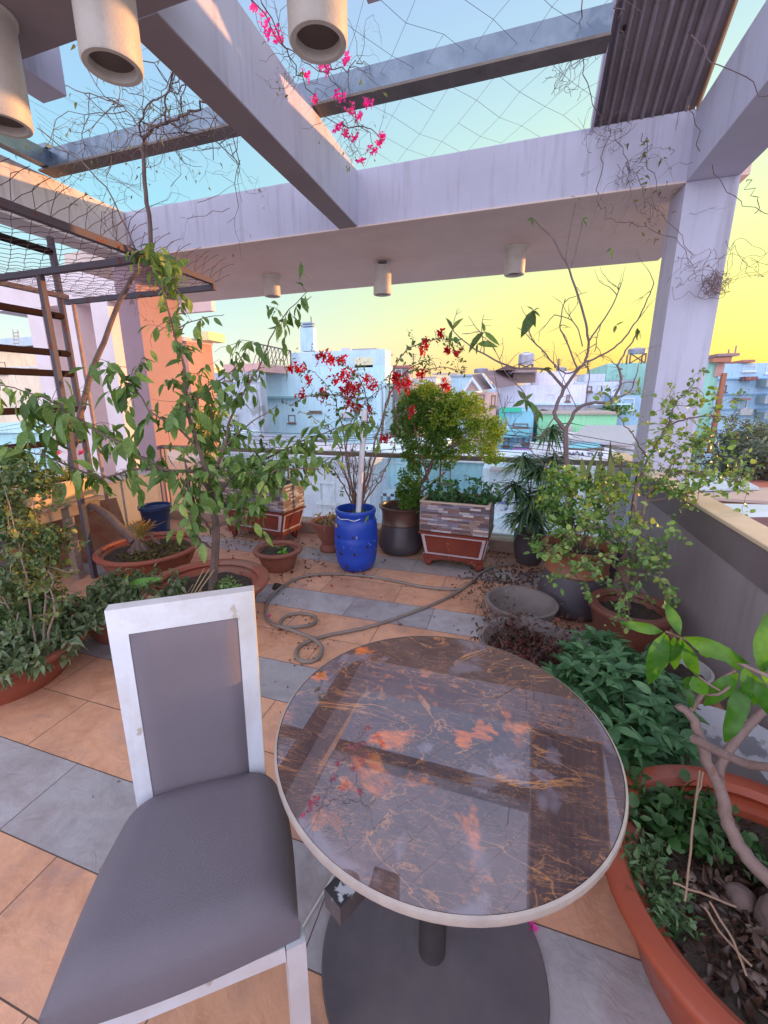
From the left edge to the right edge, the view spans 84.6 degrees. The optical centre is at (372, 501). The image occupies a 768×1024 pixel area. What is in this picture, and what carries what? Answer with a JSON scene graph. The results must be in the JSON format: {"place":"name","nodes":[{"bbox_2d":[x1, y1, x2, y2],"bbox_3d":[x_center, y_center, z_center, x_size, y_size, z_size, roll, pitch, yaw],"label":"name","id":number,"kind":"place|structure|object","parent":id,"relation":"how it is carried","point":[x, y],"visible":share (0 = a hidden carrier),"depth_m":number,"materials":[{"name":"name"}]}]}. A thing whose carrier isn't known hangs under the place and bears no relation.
{"place":"outdoors","nodes":[
{"label":"outdoors","id":0,"kind":"place"},
{"bbox_2d":[0,337,222,422],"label":"cream building","id":1,"kind":"structure","parent":0,"point":[17,360],"depth_m":36.18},
{"bbox_2d":[174,388,235,490],"bbox_3d":[-1.587,-0.555,3.977,0.653,1.071,0.381,4,15,18],"label":"yellow cane plant","id":2,"kind":"object","parent":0,"point":[214,409],"visible":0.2,"depth_m":3.94,"materials":[{"name":"green plant"}]},
{"bbox_2d":[221,434,332,477],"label":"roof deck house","id":3,"kind":"structure","parent":0,"point":[283,437],"depth_m":22.20,"materials":[{"name":"paint"}]},
{"bbox_2d":[0,519,724,1023],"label":"terrace floor","id":4,"kind":"structure","parent":0,"point":[68,805],"depth_m":1.63,"materials":[{"name":"tile"}]},
{"bbox_2d":[0,601,90,705],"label":"terracotta bowl","id":5,"kind":"object","parent":4,"relation":"on","point":[24,688],"visible":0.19,"depth_m":2.15,"materials":[{"name":"ceramic"}]},
{"bbox_2d":[0,455,89,656],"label":"yellowing shrub","id":6,"kind":"object","parent":5,"relation":"in","point":[14,580],"visible":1,"depth_m":2.04,"materials":[{"name":"green plant"}]},
{"bbox_2d":[0,586,108,691],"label":"leafy herbs","id":7,"kind":"object","parent":5,"relation":"in","point":[14,656],"visible":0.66,"depth_m":2.17,"materials":[{"name":"green plant"}]},
{"bbox_2d":[9,495,104,578],"bbox_3d":[-2.981,0.452,3.089,0.679,0.660,1.820,4,15,18],"label":"potting bench","id":8,"kind":"object","parent":4,"relation":"on","point":[67,512],"visible":0.37,"depth_m":3.51,"materials":[{"name":"brown wood"}]},
{"bbox_2d":[11,475,95,509],"bbox_3d":[-2.649,-0.083,3.493,0.298,0.176,0.608,4,15,18],"label":"planter trough","id":9,"kind":"object","parent":8,"relation":"on","point":[70,495],"visible":0.15,"depth_m":3.47,"materials":[{"name":"orange plastic"}]},
{"bbox_2d":[11,497,124,570],"bbox_3d":[-2.850,0.308,3.971,0.349,0.490,0.948,13,19,42],"label":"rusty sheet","id":10,"kind":"object","parent":4,"relation":"on","point":[103,531],"visible":0.21,"depth_m":4.10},
{"bbox_2d":[0,470,161,575],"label":"parapet wall","id":11,"kind":"structure","parent":4,"relation":"on","point":[127,503],"depth_m":4.88,"materials":[{"name":"paint"}]},
{"bbox_2d":[0,233,93,472],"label":"bar railing","id":12,"kind":"object","parent":11,"relation":"on","point":[62,317],"visible":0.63,"depth_m":3.90,"materials":[{"name":"paint"}]},
{"bbox_2d":[87,595,138,644],"bbox_3d":[-1.630,0.756,2.806,0.600,0.188,0.600,4,15,18],"label":"herb trough","id":13,"kind":"object","parent":4,"relation":"on","point":[102,639],"visible":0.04,"depth_m":2.59,"materials":[{"name":"ceramic"}]},
{"bbox_2d":[66,563,189,622],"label":"leafy herbs","id":14,"kind":"object","parent":13,"relation":"in","point":[114,589],"visible":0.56,"depth_m":2.76,"materials":[{"name":"green plant"}]},
{"bbox_2d":[0,158,232,578],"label":"trellis frame","id":15,"kind":"object","parent":4,"relation":"on","point":[39,274],"visible":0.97,"depth_m":3.13,"materials":[{"name":"metal"}]},
{"bbox_2d":[92,531,200,576],"bbox_3d":[-1.938,0.504,3.694,0.840,0.248,0.840,4,15,18],"label":"terracotta bowl","id":16,"kind":"object","parent":4,"relation":"on","point":[104,556],"visible":0.56,"depth_m":3.52,"materials":[{"name":"ceramic"}]},
{"bbox_2d":[119,518,164,540],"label":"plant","id":17,"kind":"object","parent":16,"relation":"in","point":[140,531],"visible":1,"depth_m":3.52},
{"bbox_2d":[115,539,191,568],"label":"ground moss","id":18,"kind":"object","parent":16,"relation":"in","point":[176,546],"visible":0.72,"depth_m":3.59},
{"bbox_2d":[15,44,294,555],"bbox_3d":[-1.653,-1.505,3.513,1.921,3.940,2.795,-7,16,-26],"label":"climbing vine","id":19,"kind":"object","parent":16,"relation":"in","point":[138,544],"visible":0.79,"depth_m":3.17,"materials":[{"name":"brown plant"}]},
{"bbox_2d":[137,501,171,532],"bbox_3d":[-2.418,0.203,4.724,0.340,0.338,0.340,4,15,18],"label":"blue bucket","id":20,"kind":"object","parent":4,"relation":"on","point":[158,512],"visible":0.85,"depth_m":4.63,"materials":[{"name":"blue plastic"}]},
{"bbox_2d":[38,585,310,1023],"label":"dining chair","id":21,"kind":"object","parent":4,"relation":"on","point":[192,895],"visible":0.99,"depth_m":0.98,"materials":[{"name":"fabric"}]},
{"bbox_2d":[140,559,268,599],"bbox_3d":[-1.138,0.676,2.945,0.830,0.268,0.830,4,15,18],"label":"terracotta bowl","id":22,"kind":"object","parent":4,"relation":"on","point":[247,573],"visible":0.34,"depth_m":3.12,"materials":[{"name":"ceramic"}]},
{"bbox_2d":[0,241,380,590],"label":"leafy tree","id":23,"kind":"object","parent":22,"relation":"on","point":[210,500],"visible":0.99,"depth_m":2.62,"materials":[{"name":"green plant"}]},
{"bbox_2d":[219,478,305,539],"bbox_3d":[-1.193,0.076,4.593,0.884,0.632,0.374,6,16,25],"label":"stone clad planter","id":24,"kind":"object","parent":4,"relation":"on","point":[283,516],"visible":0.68,"depth_m":4.39,"materials":[{"name":"brown stone"}]},
{"bbox_2d":[252,540,302,572],"bbox_3d":[-0.844,0.503,3.790,0.440,0.188,0.440,4,15,18],"label":"terracotta bowl","id":25,"kind":"object","parent":4,"relation":"on","point":[271,559],"visible":0.88,"depth_m":3.70,"materials":[{"name":"ceramic"}]},
{"bbox_2d":[311,515,335,552],"bbox_3d":[-0.426,0.335,4.203,0.364,0.308,0.364,4,15,18],"label":"flower pot","id":26,"kind":"object","parent":4,"relation":"on","point":[326,536],"visible":0.52,"depth_m":4.11,"materials":[{"name":"ceramic"}]},
{"bbox_2d":[93,524,554,870],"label":"leaf litter","id":27,"kind":"object","parent":4,"relation":"on","point":[509,577],"visible":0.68,"depth_m":3.58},
{"bbox_2d":[334,503,377,571],"bbox_3d":[-0.145,0.320,3.746,0.384,0.552,0.384,4,15,18],"label":"blue barrel","id":28,"kind":"object","parent":4,"relation":"on","point":[355,539],"visible":0.94,"depth_m":3.60,"materials":[{"name":"plastic"}]},
{"bbox_2d":[356,409,367,512],"bbox_3d":[-0.089,-0.314,3.447,0.122,0.862,0.045,9,17,32],"label":"white pipe","id":29,"kind":"object","parent":28,"relation":"in","point":[361,470],"visible":0.76,"depth_m":3.44,"materials":[{"name":"plastic"}]},
{"bbox_2d":[281,328,466,503],"bbox_3d":[-0.057,-0.633,3.417,1.552,1.428,0.653,4,15,18],"label":"bougainvillea","id":30,"kind":"object","parent":28,"relation":"in","point":[396,376],"visible":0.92,"depth_m":3.45,"materials":[{"name":"red plant"}]},
{"bbox_2d":[0,0,767,555],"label":"concrete pergola","id":31,"kind":"object","parent":4,"relation":"on","point":[326,218],"visible":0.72,"depth_m":3.46,"materials":[{"name":"paint"}]},
{"bbox_2d":[0,4,33,138],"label":"cylinder lamp","id":32,"kind":"object","parent":31,"relation":"hanging from","point":[15,117],"visible":1,"depth_m":1.72,"materials":[{"name":"metal"}]},
{"bbox_2d":[71,0,143,86],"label":"cylinder lamp","id":33,"kind":"object","parent":31,"relation":"hanging from","point":[108,41],"visible":1,"depth_m":1.41,"materials":[{"name":"metal"}]},
{"bbox_2d":[262,274,280,297],"bbox_3d":[-1.308,-2.801,5.488,0.230,0.243,0.229,4,15,18],"label":"cylinder lamp","id":34,"kind":"object","parent":31,"relation":"hanging from","point":[271,282],"visible":1,"depth_m":5.41,"materials":[{"name":"metal"}]},
{"bbox_2d":[0,2,612,177],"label":"steel beam","id":35,"kind":"structure","parent":31,"relation":"on","point":[556,40],"depth_m":2.74,"materials":[{"name":"metal"}]},
{"bbox_2d":[35,79,214,197],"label":"overhead wires","id":36,"kind":"object","parent":35,"relation":"attached to","point":[105,139],"visible":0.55,"depth_m":3.57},
{"bbox_2d":[265,0,641,168],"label":"wire net","id":37,"kind":"object","parent":35,"relation":"attached to","point":[456,89],"visible":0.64,"depth_m":2.85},
{"bbox_2d":[287,0,347,64],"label":"cylinder lamp","id":38,"kind":"object","parent":31,"relation":"hanging from","point":[317,32],"visible":1,"depth_m":1.37,"materials":[{"name":"metal"}]},
{"bbox_2d":[249,0,387,172],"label":"magenta bougainvillea","id":39,"kind":"object","parent":31,"relation":"on","point":[253,6],"visible":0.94,"depth_m":2.44,"materials":[{"name":"plant"}]},
{"bbox_2d":[373,260,390,296],"bbox_3d":[0.117,-2.618,4.943,0.210,0.359,0.210,4,15,18],"label":"cylinder lamp","id":40,"kind":"object","parent":31,"relation":"hanging from","point":[381,278],"visible":1,"depth_m":4.87,"materials":[{"name":"metal"}]},
{"bbox_2d":[504,244,527,277],"bbox_3d":[1.517,-2.556,4.485,0.230,0.270,0.229,4,15,18],"label":"cylinder lamp","id":41,"kind":"object","parent":31,"relation":"hanging from","point":[515,259],"visible":1,"depth_m":4.41,"materials":[{"name":"metal"}]},
{"bbox_2d":[590,0,737,131],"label":"corrugated awning","id":42,"kind":"object","parent":31,"relation":"on","point":[674,66],"visible":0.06,"depth_m":2.78,"materials":[{"name":"paint"}]},
{"bbox_2d":[543,0,767,299],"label":"dry vine","id":43,"kind":"object","parent":42,"relation":"hanging from","point":[717,276],"visible":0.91,"depth_m":3.04,"materials":[{"name":"brown plant"}]},
{"bbox_2d":[264,563,514,663],"bbox_3d":[0.117,0.648,3.492,2.243,0.043,1.078,-12,18,-39],"label":"garden hose","id":44,"kind":"object","parent":4,"relation":"on","point":[291,628],"visible":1,"depth_m":2.95,"materials":[{"name":"rubber"}]},
{"bbox_2d":[170,507,628,564],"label":"kerb","id":45,"kind":"structure","parent":4,"relation":"on","point":[501,542],"depth_m":4.57,"materials":[{"name":"stone"}]},
{"bbox_2d":[161,445,638,547],"bbox_3d":[-0.143,-0.138,4.555,5.198,0.797,0.055,4,15,18],"label":"glass balustrade","id":46,"kind":"object","parent":45,"relation":"on","point":[463,457],"visible":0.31,"depth_m":4.32,"materials":[{"name":"white"}]},
{"bbox_2d":[378,499,422,556],"bbox_3d":[0.283,0.258,4.149,0.449,0.473,0.449,4,15,18],"label":"two tone pot","id":47,"kind":"object","parent":4,"relation":"on","point":[399,535],"visible":0.84,"depth_m":3.98,"materials":[{"name":"ceramic"}]},
{"bbox_2d":[388,379,508,512],"bbox_3d":[0.636,-0.456,3.734,1.069,1.245,0.518,4,15,18],"label":"feathery bush","id":48,"kind":"object","parent":47,"relation":"in","point":[437,425],"visible":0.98,"depth_m":3.63,"materials":[{"name":"green plant"}]},
{"bbox_2d":[274,636,628,1023],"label":"round table","id":49,"kind":"object","parent":4,"relation":"on","point":[457,810],"visible":1,"depth_m":0.91,"materials":[{"name":"orange stone"}]},
{"bbox_2d":[418,491,495,571],"bbox_3d":[0.771,0.263,3.833,0.614,0.612,0.437,5,15,21],"label":"stone clad planter","id":50,"kind":"object","parent":4,"relation":"on","point":[461,531],"visible":0.97,"depth_m":3.64,"materials":[{"name":"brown stone"}]},
{"bbox_2d":[423,475,509,505],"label":"jade plants","id":51,"kind":"object","parent":50,"relation":"in","point":[486,497],"visible":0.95,"depth_m":3.71,"materials":[{"name":"green plant"}]},
{"bbox_2d":[485,585,558,621],"bbox_3d":[0.976,0.741,2.789,0.456,0.188,0.456,4,15,18],"label":"cement bowl","id":52,"kind":"object","parent":4,"relation":"on","point":[538,604],"visible":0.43,"depth_m":2.90,"materials":[{"name":"concrete"}]},
{"bbox_2d":[457,561,566,638],"bbox_3d":[0.825,0.687,2.674,0.517,0.440,0.776,-6,15,-20],"label":"dead plant","id":53,"kind":"object","parent":52,"relation":"in","point":[484,604],"visible":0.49,"depth_m":2.71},
{"bbox_2d":[478,616,577,667],"bbox_3d":[0.851,0.855,2.295,0.544,0.208,0.544,4,15,18],"label":"cement bowl","id":54,"kind":"object","parent":4,"relation":"on","point":[538,630],"visible":0.22,"depth_m":2.42,"materials":[{"name":"concrete"}]},
{"bbox_2d":[470,604,587,667],"bbox_3d":[0.873,0.842,2.265,0.789,0.470,0.708,-8,16,-29],"label":"dead plant","id":55,"kind":"object","parent":54,"relation":"in","point":[522,643],"visible":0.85,"depth_m":2.29,"materials":[{"name":"plant"}]},
{"bbox_2d":[513,526,547,565],"bbox_3d":[1.435,0.414,3.853,0.294,0.298,0.294,4,15,18],"label":"black pot","id":56,"kind":"object","parent":4,"relation":"on","point":[521,545],"visible":0.7,"depth_m":3.77,"materials":[{"name":"ceramic"}]},
{"bbox_2d":[489,423,582,541],"bbox_3d":[1.376,-0.147,3.572,0.708,1.017,0.679,-10,17,-34],"label":"dracaena","id":57,"kind":"object","parent":56,"relation":"in","point":[530,517],"visible":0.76,"depth_m":3.48,"materials":[{"name":"green plant"}]},
{"bbox_2d":[537,533,616,621],"bbox_3d":[1.429,0.531,2.973,0.483,0.498,0.483,4,15,18],"label":"two tone pot","id":58,"kind":"object","parent":4,"relation":"on","point":[573,598],"visible":0.48,"depth_m":2.81,"materials":[{"name":"ceramic"}]},
{"bbox_2d":[523,455,645,558],"bbox_3d":[1.344,0.077,2.758,0.821,0.746,0.494,0,14,1],"label":"bushy shrub","id":59,"kind":"object","parent":58,"relation":"in","point":[567,514],"visible":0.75,"depth_m":2.75,"materials":[{"name":"green plant"}]},
{"bbox_2d":[588,588,673,654],"bbox_3d":[1.547,0.748,2.554,0.460,0.280,0.460,4,15,18],"label":"brown pot","id":60,"kind":"object","parent":4,"relation":"on","point":[603,610],"visible":0.55,"depth_m":2.50,"materials":[{"name":"red ceramic"}]},
{"bbox_2d":[537,367,763,633],"bbox_3d":[1.492,-0.030,2.318,1.299,1.387,0.666,-8,16,-29],"label":"bonsai shrub","id":61,"kind":"object","parent":60,"relation":"in","point":[653,560],"visible":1,"depth_m":2.34,"materials":[{"name":"green plant"}]},
{"bbox_2d":[603,453,767,729],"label":"parapet wall","id":62,"kind":"structure","parent":4,"relation":"on","point":[717,575],"depth_m":2.28,"materials":[{"name":"paint"}]},
{"bbox_2d":[605,764,767,1023],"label":"terracotta bowl","id":63,"kind":"object","parent":4,"relation":"on","point":[684,992],"visible":0.41,"depth_m":1.01,"materials":[{"name":"orange ceramic"}]},
{"bbox_2d":[620,819,705,940],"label":"bowl greens","id":64,"kind":"object","parent":63,"relation":"in","point":[673,917],"visible":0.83,"depth_m":1.07,"materials":[{"name":"plant"}]},
{"bbox_2d":[620,600,767,888],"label":"broad leaf tree","id":65,"kind":"object","parent":63,"relation":"in","point":[663,652],"visible":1,"depth_m":1.06,"materials":[{"name":"green plant"}]},
{"bbox_2d":[625,766,764,876],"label":"bowl greens","id":66,"kind":"object","parent":63,"relation":"in","point":[672,805],"visible":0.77,"depth_m":1.23,"materials":[{"name":"plant"}]},
{"bbox_2d":[642,811,767,1023],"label":"leaf mulch","id":67,"kind":"object","parent":63,"relation":"in","point":[755,956],"visible":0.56,"depth_m":1.00,"materials":[{"name":"plant"}]},
{"bbox_2d":[673,770,752,975],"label":"dry sticks","id":68,"kind":"object","parent":63,"relation":"in","point":[733,945],"visible":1,"depth_m":0.95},
{"bbox_2d":[723,882,767,934],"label":"stone","id":69,"kind":"object","parent":63,"relation":"in","point":[741,896],"visible":0.93,"depth_m":1.05,"materials":[{"name":"grey stone"}]},
{"bbox_2d":[664,659,714,702],"bbox_3d":[1.513,0.906,2.106,0.280,0.193,0.280,4,15,18],"label":"white pot","id":70,"kind":"object","parent":4,"relation":"on","point":[683,671],"visible":0.27,"depth_m":2.10,"materials":[{"name":"ceramic"}]},
{"bbox_2d":[690,704,767,785],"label":"white basin","id":71,"kind":"object","parent":4,"relation":"on","point":[753,746],"visible":0.07,"depth_m":1.66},
{"bbox_3d":[1.015,0.995,1.754,0.480,0.198,0.480,4,15,18],"label":"herb pot","id":72,"kind":"object","parent":4,"relation":"on","visible":0},
{"bbox_2d":[541,624,708,774],"bbox_3d":[1.023,0.811,1.788,0.623,0.343,0.889,4,15,18],"label":"herb patch","id":73,"kind":"object","parent":72,"relation":"in","point":[644,723],"visible":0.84,"depth_m":1.65,"materials":[{"name":"plant"}]},
{"bbox_2d":[0,0,767,384],"label":"sky","id":74,"kind":"structure","parent":0,"point":[354,318],"materials":[{"name":"blue"}]},
{"bbox_2d":[218,433,633,466],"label":"power cables","id":75,"kind":"object","parent":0,"point":[477,445],"visible":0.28,"depth_m":9.48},
{"bbox_2d":[446,196,655,506],"bbox_3d":[1.252,-0.922,3.079,1.452,2.241,0.424,4,15,18],"label":"plumeria","id":76,"kind":"object","parent":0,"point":[529,321],"visible":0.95,"depth_m":3.03,"materials":[{"name":"brown plant"}]},
{"bbox_2d":[565,440,621,495],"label":"snake plant","id":77,"kind":"object","parent":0,"point":[610,468],"visible":0.34,"depth_m":3.22,"materials":[{"name":"green plant"}]},
{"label":"road","id":78,"kind":"structure","parent":0,"visible":0},
{"bbox_2d":[182,331,225,508],"bbox_3d":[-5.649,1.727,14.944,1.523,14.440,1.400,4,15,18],"label":"salmon building","id":79,"kind":"structure","parent":78,"relation":"on","point":[201,360],"depth_m":13.31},
{"bbox_2d":[220,423,634,455],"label":"power cables","id":80,"kind":"object","parent":79,"relation":"attached to","point":[462,423],"visible":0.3,"depth_m":10.27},
{"bbox_2d":[245,442,389,522],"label":"white low building","id":81,"kind":"structure","parent":78,"relation":"on","point":[326,498],"depth_m":13.51,"materials":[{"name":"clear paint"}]},
{"bbox_2d":[482,449,536,534],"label":"banner house","id":82,"kind":"structure","parent":78,"relation":"on","point":[490,471],"depth_m":10.83,"materials":[{"name":"white paint"}]},
{"bbox_2d":[492,481,513,512],"bbox_3d":[2.723,-0.091,8.832,0.470,0.717,0.050,4,15,18],"label":"banner","id":83,"kind":"object","parent":82,"relation":"hanging from","point":[498,510],"visible":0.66,"depth_m":8.85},
{"bbox_2d":[701,487,767,504],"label":"tin roofed house","id":84,"kind":"structure","parent":78,"relation":"on","point":[760,496],"depth_m":11.13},
{"bbox_3d":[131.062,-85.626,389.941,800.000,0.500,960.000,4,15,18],"label":"ground","id":85,"kind":"structure","parent":0,"visible":0},
{"bbox_2d":[0,421,55,477],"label":"aqua house","id":86,"kind":"structure","parent":85,"relation":"on","point":[9,436],"depth_m":18.78,"materials":[{"name":"blue paint"}]},
{"bbox_2d":[0,272,214,475],"bbox_3d":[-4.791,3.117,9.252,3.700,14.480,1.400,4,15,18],"label":"neighbour porch","id":87,"kind":"object","parent":85,"relation":"on","point":[93,319],"visible":0.21,"depth_m":7.22,"materials":[{"name":"paint"}]},
{"bbox_2d":[214,363,287,439],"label":"grey block house","id":88,"kind":"structure","parent":85,"relation":"on","point":[246,415],"depth_m":29.46,"materials":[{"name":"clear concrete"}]},
{"bbox_2d":[253,317,392,443],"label":"pale blue building","id":89,"kind":"structure","parent":85,"relation":"on","point":[378,366],"depth_m":31.61,"materials":[{"name":"paint"}]},
{"bbox_2d":[354,437,450,522],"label":"shutter shop","id":90,"kind":"structure","parent":85,"relation":"on","point":[393,469],"depth_m":14.73,"materials":[{"name":"white"}]},
{"bbox_2d":[392,365,413,435],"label":"brown house","id":91,"kind":"structure","parent":85,"relation":"on","point":[401,370],"depth_m":33.92,"materials":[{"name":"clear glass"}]},
{"bbox_2d":[450,374,481,439],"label":"blue house","id":92,"kind":"structure","parent":85,"relation":"on","point":[459,382],"depth_m":38.06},
{"bbox_2d":[441,444,491,493],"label":"aqua lower house","id":93,"kind":"structure","parent":85,"relation":"on","point":[460,470],"depth_m":16.94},
{"bbox_2d":[463,370,516,443],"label":"gabled house","id":94,"kind":"structure","parent":85,"relation":"on","point":[483,382],"depth_m":25.33,"materials":[{"name":"paint"}]},
{"bbox_2d":[497,407,533,450],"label":"teal shop house","id":95,"kind":"structure","parent":85,"relation":"on","point":[523,420],"depth_m":21.41,"materials":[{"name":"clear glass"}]},
{"bbox_2d":[496,367,630,441],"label":"white wall building","id":96,"kind":"structure","parent":85,"relation":"on","point":[544,388],"depth_m":26.28,"materials":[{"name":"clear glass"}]},
{"bbox_2d":[518,352,534,367],"bbox_3d":[10.816,-9.899,29.659,1.100,1.183,1.100,4,15,18],"label":"water tank","id":97,"kind":"object","parent":96,"relation":"on","point":[525,357],"visible":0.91,"depth_m":29.23,"materials":[{"name":"metal"}]},
{"bbox_2d":[529,442,615,536],"bbox_3d":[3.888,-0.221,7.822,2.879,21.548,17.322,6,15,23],"label":"parapet wall","id":98,"kind":"structure","parent":85,"relation":"on","point":[544,448],"depth_m":11.64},
{"bbox_2d":[533,408,618,441],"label":"mint wall house","id":99,"kind":"structure","parent":85,"relation":"on","point":[589,416],"depth_m":22.42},
{"bbox_2d":[573,374,619,409],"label":"building","id":100,"kind":"structure","parent":85,"relation":"on","point":[596,381],"depth_m":29.68,"materials":[{"name":"white paint"}]},
{"bbox_2d":[558,425,636,454],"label":"tin roof shop","id":101,"kind":"structure","parent":85,"relation":"on","point":[621,434],"depth_m":15.29,"materials":[{"name":"metal"}]},
{"bbox_2d":[587,362,646,394],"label":"teal house","id":102,"kind":"structure","parent":85,"relation":"on","point":[628,371],"depth_m":32.13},
{"bbox_2d":[625,347,646,363],"bbox_3d":[18.840,-10.383,30.077,1.200,1.120,1.200,4,15,18],"label":"water tank","id":103,"kind":"object","parent":102,"relation":"on","point":[635,351],"visible":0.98,"depth_m":29.67,"materials":[{"name":"metal"}]},
{"bbox_2d":[603,398,633,415],"bbox_3d":[14.623,-0.241,26.622,1.809,12.344,2.146,4,15,18],"label":"street tree","id":104,"kind":"object","parent":85,"relation":"on","point":[619,407],"visible":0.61,"depth_m":24.83,"materials":[{"name":"green plant"}]},
{"bbox_2d":[603,395,641,437],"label":"blue front house","id":105,"kind":"structure","parent":85,"relation":"on","point":[636,401],"depth_m":25.84,"materials":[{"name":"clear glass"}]},
{"bbox_2d":[689,357,730,472],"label":"green house","id":106,"kind":"structure","parent":85,"relation":"on","point":[715,367],"depth_m":27.47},
{"bbox_2d":[689,475,758,490],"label":"tin roofed house","id":107,"kind":"structure","parent":85,"relation":"on","point":[723,485],"depth_m":13.30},
{"bbox_2d":[690,409,767,474],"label":"street tree","id":108,"kind":"object","parent":85,"relation":"on","point":[699,457],"visible":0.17,"depth_m":24.25,"materials":[{"name":"green plant"}]},
{"bbox_2d":[702,360,767,475],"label":"apartment block","id":109,"kind":"structure","parent":85,"relation":"on","point":[751,376],"depth_m":31.76,"materials":[{"name":"paint"}]},
{"bbox_2d":[705,420,767,481],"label":"street tree","id":110,"kind":"object","parent":85,"relation":"on","point":[761,455],"visible":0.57,"depth_m":18.87,"materials":[{"name":"green plant"}]},
{"bbox_2d":[725,504,767,516],"bbox_3d":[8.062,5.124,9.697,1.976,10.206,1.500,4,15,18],"label":"tin roofed house","id":111,"kind":"structure","parent":85,"relation":"on","point":[761,510],"depth_m":8.69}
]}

